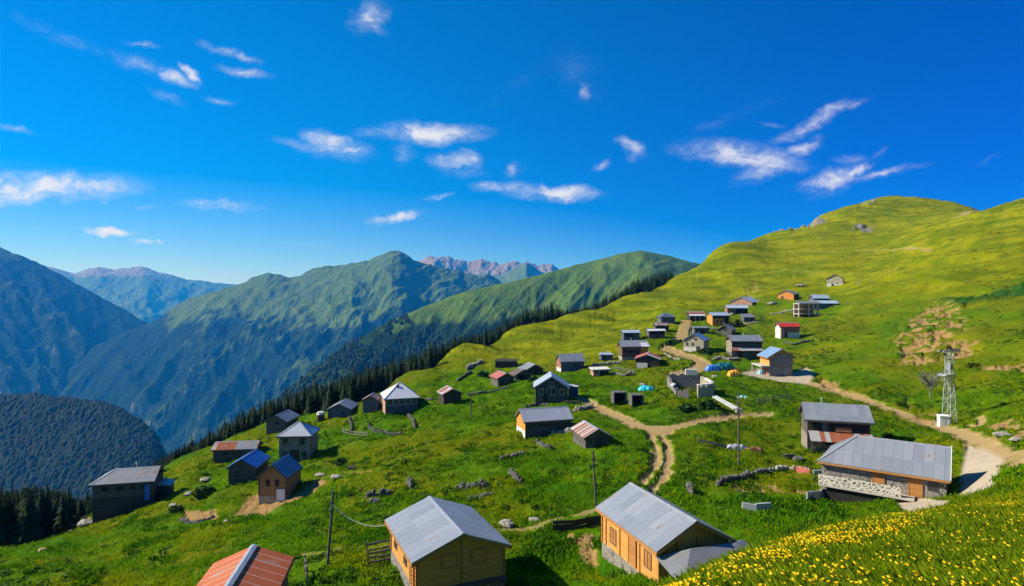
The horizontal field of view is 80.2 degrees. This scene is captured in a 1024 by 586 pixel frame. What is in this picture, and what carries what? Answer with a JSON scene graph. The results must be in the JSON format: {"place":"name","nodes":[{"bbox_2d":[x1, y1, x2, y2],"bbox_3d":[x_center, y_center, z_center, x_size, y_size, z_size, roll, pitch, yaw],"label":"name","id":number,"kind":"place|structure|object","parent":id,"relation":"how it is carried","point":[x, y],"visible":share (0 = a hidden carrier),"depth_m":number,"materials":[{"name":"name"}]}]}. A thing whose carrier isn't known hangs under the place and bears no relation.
{"place":"outdoors","nodes":[
{"label":"outdoors","id":0,"kind":"place"},
{"bbox_2d":[5,411,89,489],"bbox_3d":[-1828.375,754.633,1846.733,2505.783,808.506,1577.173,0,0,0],"label":"forested hill","id":1,"kind":"structure","parent":0,"point":[37,458],"depth_m":1849.34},
{"bbox_2d":[0,392,166,502],"bbox_3d":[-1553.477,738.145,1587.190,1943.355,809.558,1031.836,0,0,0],"label":"hill forest","id":2,"kind":"object","parent":1,"relation":"on","point":[116,436],"visible":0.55,"depth_m":1860.41,"materials":[{"name":"plant"}]},
{"bbox_2d":[0,247,146,397],"bbox_3d":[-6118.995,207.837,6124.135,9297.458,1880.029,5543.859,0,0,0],"label":"mountain","id":3,"kind":"structure","parent":0,"point":[55,327],"depth_m":6148.89,"materials":[{"name":"stone"}]},
{"bbox_2d":[44,265,235,323],"bbox_3d":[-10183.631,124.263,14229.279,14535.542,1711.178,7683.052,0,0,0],"label":"mountain range","id":4,"kind":"structure","parent":0,"point":[146,295],"depth_m":13827.68,"materials":[{"name":"stone"}]},
{"bbox_2d":[58,250,500,456],"bbox_3d":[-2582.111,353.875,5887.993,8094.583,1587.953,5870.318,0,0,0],"label":"mountain","id":5,"kind":"structure","parent":0,"point":[181,373],"depth_m":5397.52,"materials":[{"name":"plant"}]},
{"bbox_2d":[274,250,699,405],"bbox_3d":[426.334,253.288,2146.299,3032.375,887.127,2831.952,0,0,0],"label":"mountain","id":6,"kind":"structure","parent":0,"point":[479,310],"depth_m":2354.75,"materials":[{"name":"plant"}]},
{"bbox_2d":[267,308,526,404],"bbox_3d":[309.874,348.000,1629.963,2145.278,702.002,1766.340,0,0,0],"label":"spur forest","id":7,"kind":"object","parent":6,"relation":"on","point":[346,364],"visible":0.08,"depth_m":2039.05,"materials":[{"name":"plant"}]},
{"bbox_2d":[419,256,559,276],"bbox_3d":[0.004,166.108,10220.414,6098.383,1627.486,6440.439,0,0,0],"label":"rocky mountain","id":8,"kind":"structure","parent":0,"point":[482,267],"depth_m":10432.62,"materials":[{"name":"stone"}]},
{"bbox_2d":[0,196,1023,585],"bbox_3d":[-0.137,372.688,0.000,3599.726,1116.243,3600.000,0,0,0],"label":"meadow ground","id":9,"kind":"structure","parent":0,"point":[862,228],"depth_m":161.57,"materials":[{"name":"plant"}]},
{"bbox_2d":[0,495,14,547],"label":"conifer tree","id":10,"kind":"object","parent":9,"relation":"on","point":[4,539],"visible":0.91,"depth_m":96.61,"materials":[{"name":"green plant"}]},
{"bbox_2d":[4,490,16,526],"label":"conifer tree","id":11,"kind":"object","parent":9,"relation":"on","point":[11,508],"visible":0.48,"depth_m":99.02,"materials":[{"name":"green plant"}]},
{"bbox_2d":[7,487,40,545],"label":"conifer tree","id":12,"kind":"object","parent":9,"relation":"on","point":[17,529],"visible":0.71,"depth_m":96.92,"materials":[{"name":"green plant"}]},
{"bbox_2d":[11,491,43,544],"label":"conifer tree","id":13,"kind":"object","parent":9,"relation":"on","point":[31,528],"visible":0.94,"depth_m":96.65,"materials":[{"name":"green plant"}]},
{"bbox_2d":[35,486,51,532],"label":"conifer tree","id":14,"kind":"object","parent":9,"relation":"on","point":[44,515],"visible":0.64,"depth_m":109.86,"materials":[{"name":"green plant"}]},
{"bbox_2d":[51,489,72,534],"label":"conifer tree","id":15,"kind":"object","parent":9,"relation":"on","point":[63,526],"visible":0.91,"depth_m":108.41,"materials":[{"name":"green plant"}]},
{"bbox_2d":[72,499,85,523],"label":"conifer tree","id":16,"kind":"object","parent":9,"relation":"on","point":[78,509],"visible":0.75,"depth_m":120.65,"materials":[{"name":"green plant"}]},
{"bbox_2d":[89,462,175,523],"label":"village house","id":17,"kind":"structure","parent":9,"relation":"on","point":[118,491],"depth_m":102.17,"materials":[{"name":"metal"}]},
{"bbox_2d":[168,504,184,513],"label":"shrub","id":18,"kind":"object","parent":9,"relation":"on","point":[175,509],"visible":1,"depth_m":93.14,"materials":[{"name":"green plant"}]},
{"bbox_2d":[178,515,215,524],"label":"dry stone wall","id":19,"kind":"structure","parent":9,"relation":"on","point":[186,520],"depth_m":82.61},
{"bbox_2d":[191,485,216,500],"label":"shrub","id":20,"kind":"object","parent":9,"relation":"on","point":[203,492],"visible":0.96,"depth_m":97.95,"materials":[{"name":"green plant"}]},
{"bbox_2d":[211,440,263,462],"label":"long shed","id":21,"kind":"structure","parent":9,"relation":"on","point":[225,451],"depth_m":123.54,"materials":[{"name":"metal"}]},
{"bbox_2d":[196,544,293,585],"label":"shed","id":22,"kind":"structure","parent":9,"relation":"on","point":[254,565],"depth_m":41.27,"materials":[{"name":"metal"}]},
{"bbox_2d":[225,448,270,484],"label":"hut","id":23,"kind":"object","parent":9,"relation":"on","point":[252,465],"visible":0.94,"depth_m":103.59,"materials":[{"name":"blue metal"}]},
{"bbox_2d":[256,454,302,504],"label":"timber cabin","id":24,"kind":"object","parent":9,"relation":"on","point":[279,479],"visible":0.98,"depth_m":89.39,"materials":[{"name":"brown wood"}]},
{"bbox_2d":[275,488,285,500],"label":"door","id":25,"kind":"structure","parent":24,"relation":"in","point":[280,493],"depth_m":89.20,"materials":[{"name":"white paint"}]},
{"bbox_2d":[264,409,299,434],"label":"hut","id":26,"kind":"object","parent":9,"relation":"on","point":[281,421],"visible":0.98,"depth_m":139.34,"materials":[{"name":"wood"}]},
{"bbox_2d":[276,421,320,461],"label":"village house","id":27,"kind":"structure","parent":9,"relation":"on","point":[298,441],"depth_m":110.75,"materials":[{"name":"beige paint"}]},
{"bbox_2d":[299,387,307,415],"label":"conifer tree","id":28,"kind":"object","parent":9,"relation":"on","point":[303,405],"visible":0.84,"depth_m":160.14,"materials":[{"name":"green plant"}]},
{"bbox_2d":[303,393,315,414],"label":"conifer tree","id":29,"kind":"object","parent":9,"relation":"on","point":[309,409],"visible":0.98,"depth_m":156.93,"materials":[{"name":"green plant"}]},
{"bbox_2d":[321,382,335,411],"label":"conifer tree","id":30,"kind":"object","parent":9,"relation":"on","point":[327,404],"visible":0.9,"depth_m":155.30,"materials":[{"name":"green plant"}]},
{"bbox_2d":[326,491,334,564],"bbox_3d":[-15.172,19.997,50.747,0.788,6.959,0.240,0,0,0],"label":"utility pole","id":31,"kind":"object","parent":9,"relation":"on","point":[331,511],"visible":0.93,"depth_m":50.66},
{"bbox_2d":[0,267,673,545],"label":"conifer forest","id":32,"kind":"object","parent":9,"relation":"on","point":[664,278],"visible":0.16,"depth_m":158.66,"materials":[{"name":"plant"}]},
{"bbox_2d":[326,398,358,418],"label":"hut","id":33,"kind":"object","parent":9,"relation":"on","point":[345,407],"visible":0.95,"depth_m":140.07,"materials":[{"name":"wood"}]},
{"bbox_2d":[355,373,366,401],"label":"conifer tree","id":34,"kind":"object","parent":9,"relation":"on","point":[359,393],"visible":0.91,"depth_m":158.29,"materials":[{"name":"green plant"}]},
{"bbox_2d":[364,367,372,395],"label":"conifer tree","id":35,"kind":"object","parent":9,"relation":"on","point":[369,385],"visible":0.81,"depth_m":165.73,"materials":[{"name":"green plant"}]},
{"bbox_2d":[361,392,381,412],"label":"hut","id":36,"kind":"object","parent":9,"relation":"on","point":[371,402],"visible":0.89,"depth_m":139.74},
{"bbox_2d":[370,370,381,393],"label":"conifer tree","id":37,"kind":"object","parent":9,"relation":"on","point":[375,384],"visible":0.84,"depth_m":165.87,"materials":[{"name":"green plant"}]},
{"bbox_2d":[364,488,390,497],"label":"dry stone wall","id":38,"kind":"structure","parent":9,"relation":"on","point":[373,492],"depth_m":78.88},
{"bbox_2d":[366,539,389,551],"bbox_3d":[-11.265,21.813,52.011,2.359,1.904,0.168,0,0,-10],"label":"plank fence","id":39,"kind":"object","parent":9,"relation":"on","point":[368,544],"visible":0.45,"depth_m":51.87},
{"bbox_2d":[367,548,390,564],"bbox_3d":[-10.731,21.753,49.772,2.202,1.837,0.170,0,0,-19],"label":"plank fence","id":40,"kind":"object","parent":9,"relation":"on","point":[376,556],"visible":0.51,"depth_m":49.62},
{"bbox_2d":[367,422,401,434],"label":"dry stone wall","id":41,"kind":"structure","parent":9,"relation":"on","point":[381,430],"depth_m":116.84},
{"bbox_2d":[380,379,419,414],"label":"village house","id":42,"kind":"structure","parent":9,"relation":"on","point":[399,397],"depth_m":135.44,"materials":[{"name":"white metal"}]},
{"bbox_2d":[295,470,595,555],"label":"footpath","id":43,"kind":"structure","parent":9,"relation":"on","point":[540,524],"depth_m":58.39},
{"bbox_2d":[385,496,511,585],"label":"timber cabin","id":44,"kind":"object","parent":9,"relation":"on","point":[434,541],"visible":1,"depth_m":44.40,"materials":[{"name":"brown wood"}]},
{"bbox_2d":[437,385,463,404],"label":"hut","id":45,"kind":"object","parent":9,"relation":"on","point":[447,394],"visible":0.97,"depth_m":133.00,"materials":[{"name":"grey metal"}]},
{"bbox_2d":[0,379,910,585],"bbox_3d":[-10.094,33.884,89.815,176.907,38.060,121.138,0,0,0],"label":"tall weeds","id":46,"kind":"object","parent":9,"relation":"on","point":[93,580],"visible":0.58,"depth_m":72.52,"materials":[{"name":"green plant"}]},
{"bbox_2d":[455,478,487,489],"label":"dry stone wall","id":47,"kind":"structure","parent":9,"relation":"on","point":[474,484],"depth_m":72.95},
{"bbox_2d":[489,370,515,386],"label":"hut","id":48,"kind":"object","parent":9,"relation":"on","point":[499,378],"visible":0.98,"depth_m":152.46,"materials":[{"name":"red metal"}]},
{"bbox_2d":[499,519,512,527],"bbox_3d":[-0.504,22.268,58.738,1.446,0.646,1.218,0,0,45],"label":"boulder","id":49,"kind":"object","parent":9,"relation":"on","point":[507,523],"visible":0.99,"depth_m":58.44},
{"bbox_2d":[495,359,517,367],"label":"ruined hut","id":50,"kind":"object","parent":9,"relation":"on","point":[503,363],"visible":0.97,"depth_m":188.05,"materials":[{"name":"grey wood"}]},
{"bbox_2d":[509,367,534,379],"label":"hut","id":51,"kind":"object","parent":9,"relation":"on","point":[519,373],"visible":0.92,"depth_m":158.39,"materials":[{"name":"grey wood"}]},
{"bbox_2d":[519,362,544,374],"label":"hut","id":52,"kind":"object","parent":9,"relation":"on","point":[533,368],"visible":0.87,"depth_m":167.64,"materials":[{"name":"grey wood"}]},
{"bbox_2d":[514,406,573,438],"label":"long barn","id":53,"kind":"structure","parent":9,"relation":"on","point":[536,422],"depth_m":98.76,"materials":[{"name":"grey metal"}]},
{"bbox_2d":[533,371,569,406],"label":"chalet","id":54,"kind":"object","parent":9,"relation":"on","point":[550,387],"visible":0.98,"depth_m":125.80,"materials":[{"name":"grey wood"}]},
{"bbox_2d":[555,353,585,371],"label":"barn","id":55,"kind":"structure","parent":9,"relation":"on","point":[573,362],"depth_m":168.79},
{"bbox_2d":[568,384,578,396],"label":"outhouse","id":56,"kind":"structure","parent":9,"relation":"on","point":[573,391],"depth_m":131.81,"materials":[{"name":"blue paint"}]},
{"bbox_2d":[553,515,600,530],"bbox_3d":[6.406,21.842,56.891,5.138,1.963,0.473,0,0,-5],"label":"plank fence","id":57,"kind":"object","parent":9,"relation":"on","point":[565,525],"visible":0.74,"depth_m":56.74,"materials":[{"name":"wood"}]},
{"bbox_2d":[570,420,612,448],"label":"hut","id":58,"kind":"object","parent":9,"relation":"on","point":[586,434],"visible":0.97,"depth_m":85.69,"materials":[{"name":"grey wood"}]},
{"bbox_2d":[591,450,596,505],"bbox_3d":[8.605,19.729,63.599,0.658,6.557,0.240,0,0,0],"label":"utility pole","id":59,"kind":"object","parent":9,"relation":"on","point":[594,479],"visible":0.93,"depth_m":63.51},
{"bbox_2d":[589,367,610,376],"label":"shed","id":60,"kind":"structure","parent":9,"relation":"on","point":[598,371],"depth_m":157.19,"materials":[{"name":"metal"}]},
{"bbox_2d":[598,350,614,360],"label":"hut","id":61,"kind":"object","parent":9,"relation":"on","point":[605,356],"visible":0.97,"depth_m":181.19,"materials":[{"name":"blue paint"}]},
{"bbox_2d":[610,390,626,404],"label":"storage box","id":62,"kind":"object","parent":9,"relation":"on","point":[620,395],"visible":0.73,"depth_m":123.73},
{"bbox_2d":[620,328,640,339],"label":"hut","id":63,"kind":"object","parent":9,"relation":"on","point":[629,334],"visible":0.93,"depth_m":209.07,"materials":[{"name":"grey metal"}]},
{"bbox_2d":[617,338,649,360],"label":"village house","id":64,"kind":"structure","parent":9,"relation":"on","point":[631,349],"depth_m":177.37,"materials":[{"name":"metal"}]},
{"bbox_2d":[628,393,643,407],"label":"storage box","id":65,"kind":"object","parent":9,"relation":"on","point":[635,397],"visible":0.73,"depth_m":121.45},
{"bbox_2d":[634,352,661,367],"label":"shed","id":66,"kind":"structure","parent":9,"relation":"on","point":[647,359],"depth_m":165.32,"materials":[{"name":"wood"}]},
{"bbox_2d":[645,327,665,338],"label":"hut","id":67,"kind":"object","parent":9,"relation":"on","point":[656,333],"visible":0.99,"depth_m":209.08,"materials":[{"name":"white metal"}]},
{"bbox_2d":[653,323,669,330],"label":"hut","id":68,"kind":"object","parent":9,"relation":"on","point":[665,326],"visible":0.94,"depth_m":228.76,"materials":[{"name":"wood"}]},
{"bbox_2d":[657,313,675,323],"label":"village house","id":69,"kind":"structure","parent":9,"relation":"on","point":[666,318],"depth_m":242.12,"materials":[{"name":"grey metal"}]},
{"bbox_2d":[595,482,748,583],"bbox_3d":[12.541,20.407,46.306,7.696,8.585,12.230,0,0,-19],"label":"timber cabin","id":70,"kind":"object","parent":9,"relation":"on","point":[645,532],"visible":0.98,"depth_m":44.75,"materials":[{"name":"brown wood"}]},
{"bbox_2d":[609,526,615,545],"bbox_3d":[8.096,19.527,48.810,0.070,1.240,1.040,0,0,-19],"label":"window","id":71,"kind":"structure","parent":70,"relation":"in","point":[612,531],"depth_m":48.77,"materials":[{"name":"brown wood"}]},
{"bbox_2d":[628,536,635,568],"bbox_3d":[9.057,19.450,45.905,0.075,2.200,1.150,0,0,-19],"label":"door","id":72,"kind":"structure","parent":70,"relation":"in","point":[631,542],"depth_m":45.82,"materials":[{"name":"brown wood"}]},
{"bbox_2d":[643,548,651,570],"bbox_3d":[9.785,19.251,43.908,0.070,1.240,0.990,0,0,-19],"label":"window","id":73,"kind":"structure","parent":70,"relation":"in","point":[647,555],"depth_m":43.85,"materials":[{"name":"brown wood"}]},
{"bbox_2d":[677,403,698,413],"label":"shrub","id":74,"kind":"object","parent":9,"relation":"on","point":[687,407],"visible":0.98,"depth_m":108.37,"materials":[{"name":"green plant"}]},
{"bbox_2d":[667,369,714,397],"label":"roofless ruin","id":75,"kind":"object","parent":9,"relation":"on","point":[702,385],"visible":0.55,"depth_m":132.76,"materials":[{"name":"stone"}]},
{"bbox_2d":[682,331,709,351],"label":"stone house","id":76,"kind":"structure","parent":9,"relation":"on","point":[694,342],"depth_m":183.63,"materials":[{"name":"stone"}]},
{"bbox_2d":[686,311,705,321],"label":"hut","id":77,"kind":"object","parent":9,"relation":"on","point":[695,316],"visible":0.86,"depth_m":249.38,"materials":[{"name":"grey metal"}]},
{"bbox_2d":[691,326,709,333],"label":"hut","id":78,"kind":"object","parent":9,"relation":"on","point":[700,329],"visible":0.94,"depth_m":215.73,"materials":[{"name":"grey metal"}]},
{"bbox_2d":[697,399,722,410],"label":"shrub","id":79,"kind":"object","parent":9,"relation":"on","point":[708,404],"visible":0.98,"depth_m":109.35,"materials":[{"name":"green plant"}]},
{"bbox_2d":[698,438,726,448],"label":"plank fence","id":80,"kind":"object","parent":9,"relation":"on","point":[711,443],"visible":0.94,"depth_m":85.85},
{"bbox_2d":[706,312,730,325],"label":"village house","id":81,"kind":"structure","parent":9,"relation":"on","point":[717,318],"depth_m":240.09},
{"bbox_2d":[716,362,735,369],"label":"tarpaulin","id":82,"kind":"object","parent":9,"relation":"on","point":[725,366],"visible":0.92,"depth_m":156.58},
{"bbox_2d":[717,322,736,335],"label":"stone house","id":83,"kind":"structure","parent":9,"relation":"on","point":[726,329],"depth_m":216.06,"materials":[{"name":"stone"}]},
{"bbox_2d":[725,318,742,326],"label":"shrub","id":84,"kind":"object","parent":9,"relation":"on","point":[735,322],"visible":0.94,"depth_m":237.15,"materials":[{"name":"green plant"}]},
{"bbox_2d":[724,305,748,313],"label":"village house","id":85,"kind":"structure","parent":9,"relation":"on","point":[738,309],"depth_m":280.69,"materials":[{"name":"grey"}]},
{"bbox_2d":[737,392,740,464],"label":"utility pole","id":86,"kind":"object","parent":9,"relation":"on","point":[738,411],"visible":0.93,"depth_m":80.09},
{"bbox_2d":[715,467,768,486],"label":"dry stone wall","id":87,"kind":"structure","parent":9,"relation":"on","point":[747,473],"depth_m":73.19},
{"bbox_2d":[729,296,758,305],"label":"village house","id":88,"kind":"structure","parent":9,"relation":"on","point":[749,301],"depth_m":304.09,"materials":[{"name":"brick"}]},
{"bbox_2d":[725,333,763,359],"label":"long barn","id":89,"kind":"structure","parent":9,"relation":"on","point":[745,346],"depth_m":177.72,"materials":[{"name":"grey metal"}]},
{"bbox_2d":[740,314,755,321],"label":"hut","id":90,"kind":"object","parent":9,"relation":"on","point":[747,317],"visible":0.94,"depth_m":246.37,"materials":[{"name":"grey metal"}]},
{"bbox_2d":[742,502,770,511],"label":"wall","id":91,"kind":"structure","parent":9,"relation":"on","point":[757,506],"depth_m":57.32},
{"bbox_2d":[751,346,795,375],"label":"village house","id":92,"kind":"structure","parent":9,"relation":"on","point":[774,361],"depth_m":152.33,"materials":[{"name":"grey wood"}]},
{"bbox_2d":[774,322,800,338],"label":"village house","id":93,"kind":"structure","parent":9,"relation":"on","point":[787,329],"depth_m":207.98,"materials":[{"name":"white metal"}]},
{"bbox_2d":[778,290,799,299],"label":"timber cabin","id":94,"kind":"object","parent":9,"relation":"on","point":[789,294],"visible":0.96,"depth_m":310.38,"materials":[{"name":"orange wood"}]},
{"bbox_2d":[769,465,809,471],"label":"dry stone wall","id":95,"kind":"structure","parent":9,"relation":"on","point":[781,467],"depth_m":80.06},
{"bbox_2d":[793,301,821,316],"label":"concrete frame house","id":96,"kind":"structure","parent":9,"relation":"on","point":[800,308],"depth_m":258.00,"materials":[{"name":"concrete"}]},
{"bbox_2d":[806,488,824,499],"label":"wall","id":97,"kind":"structure","parent":9,"relation":"on","point":[818,494],"depth_m":63.98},
{"bbox_2d":[808,295,829,300],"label":"barn","id":98,"kind":"structure","parent":9,"relation":"on","point":[819,297],"depth_m":282.37,"materials":[{"name":"grey metal"}]},
{"bbox_2d":[810,300,838,310],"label":"barn","id":99,"kind":"structure","parent":9,"relation":"on","point":[823,304],"depth_m":269.31,"materials":[{"name":"grey metal"}]},
{"bbox_2d":[643,480,1023,585],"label":"hill grass","id":100,"kind":"structure","parent":9,"relation":"on","point":[921,542],"depth_m":8.71,"materials":[{"name":"plant"}]},
{"bbox_2d":[826,274,844,286],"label":"stone house","id":101,"kind":"structure","parent":9,"relation":"on","point":[834,280],"depth_m":330.50,"materials":[{"name":"stone"}]},
{"bbox_2d":[798,398,874,453],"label":"barn","id":102,"kind":"structure","parent":9,"relation":"on","point":[825,427],"depth_m":84.66,"materials":[{"name":"grey metal"}]},
{"bbox_2d":[661,482,1023,585],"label":"wildflowers","id":103,"kind":"object","parent":9,"relation":"on","point":[816,539],"visible":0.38,"depth_m":9.21,"materials":[{"name":"yellow plant"}]},
{"bbox_2d":[817,435,951,504],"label":"stone house","id":104,"kind":"structure","parent":9,"relation":"on","point":[859,468],"depth_m":63.82,"materials":[{"name":"grey metal"}]},
{"bbox_2d":[872,465,884,484],"bbox_3d":[38.389,19.100,63.744,1.150,2.000,0.075,0,0,37],"label":"door","id":105,"kind":"structure","parent":104,"relation":"in","point":[879,478],"depth_m":63.72,"materials":[{"name":"brown wood"}]},
{"bbox_2d":[908,475,922,497],"bbox_3d":[40.993,19.425,61.781,1.250,2.550,0.075,0,0,37],"label":"door","id":106,"kind":"structure","parent":104,"relation":"in","point":[915,486],"depth_m":61.77,"materials":[{"name":"brown wood"}]},
{"bbox_2d":[927,481,937,491],"bbox_3d":[42.168,19.404,60.943,0.890,0.890,0.070,0,0,37],"label":"window","id":107,"kind":"structure","parent":104,"relation":"in","point":[931,486],"depth_m":60.95,"materials":[{"name":"grey glass"}]},
{"bbox_2d":[914,369,943,398],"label":"bare tree","id":108,"kind":"object","parent":9,"relation":"on","point":[930,383],"visible":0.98,"depth_m":116.61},
{"bbox_2d":[936,414,950,426],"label":"electrical cabinet","id":109,"kind":"object","parent":9,"relation":"on","point":[943,420],"visible":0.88,"depth_m":96.20,"materials":[{"name":"metal"}]},
{"bbox_2d":[937,347,960,422],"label":"lattice pylon","id":110,"kind":"object","parent":9,"relation":"on","point":[949,366],"visible":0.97,"depth_m":97.12,"materials":[{"name":"metal"}]},
{"bbox_2d":[0,0,1023,284],"label":"sky","id":111,"kind":"structure","parent":0,"point":[214,141],"materials":[{"name":"blue"}]},
{"bbox_2d":[495,261,543,282],"bbox_3d":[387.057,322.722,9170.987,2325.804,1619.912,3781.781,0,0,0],"label":"rocky mountain","id":112,"kind":"structure","parent":0,"point":[525,269],"depth_m":9195.14,"materials":[{"name":"stone"}]},
{"bbox_2d":[572,320,1023,492],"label":"dirt road","id":113,"kind":"structure","parent":0,"point":[663,459],"depth_m":97.95,"materials":[{"name":"soil"}]},
{"bbox_2d":[741,367,1004,511],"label":"concrete paving","id":114,"kind":"structure","parent":0,"point":[979,468],"depth_m":65.54,"materials":[{"name":"concrete"}]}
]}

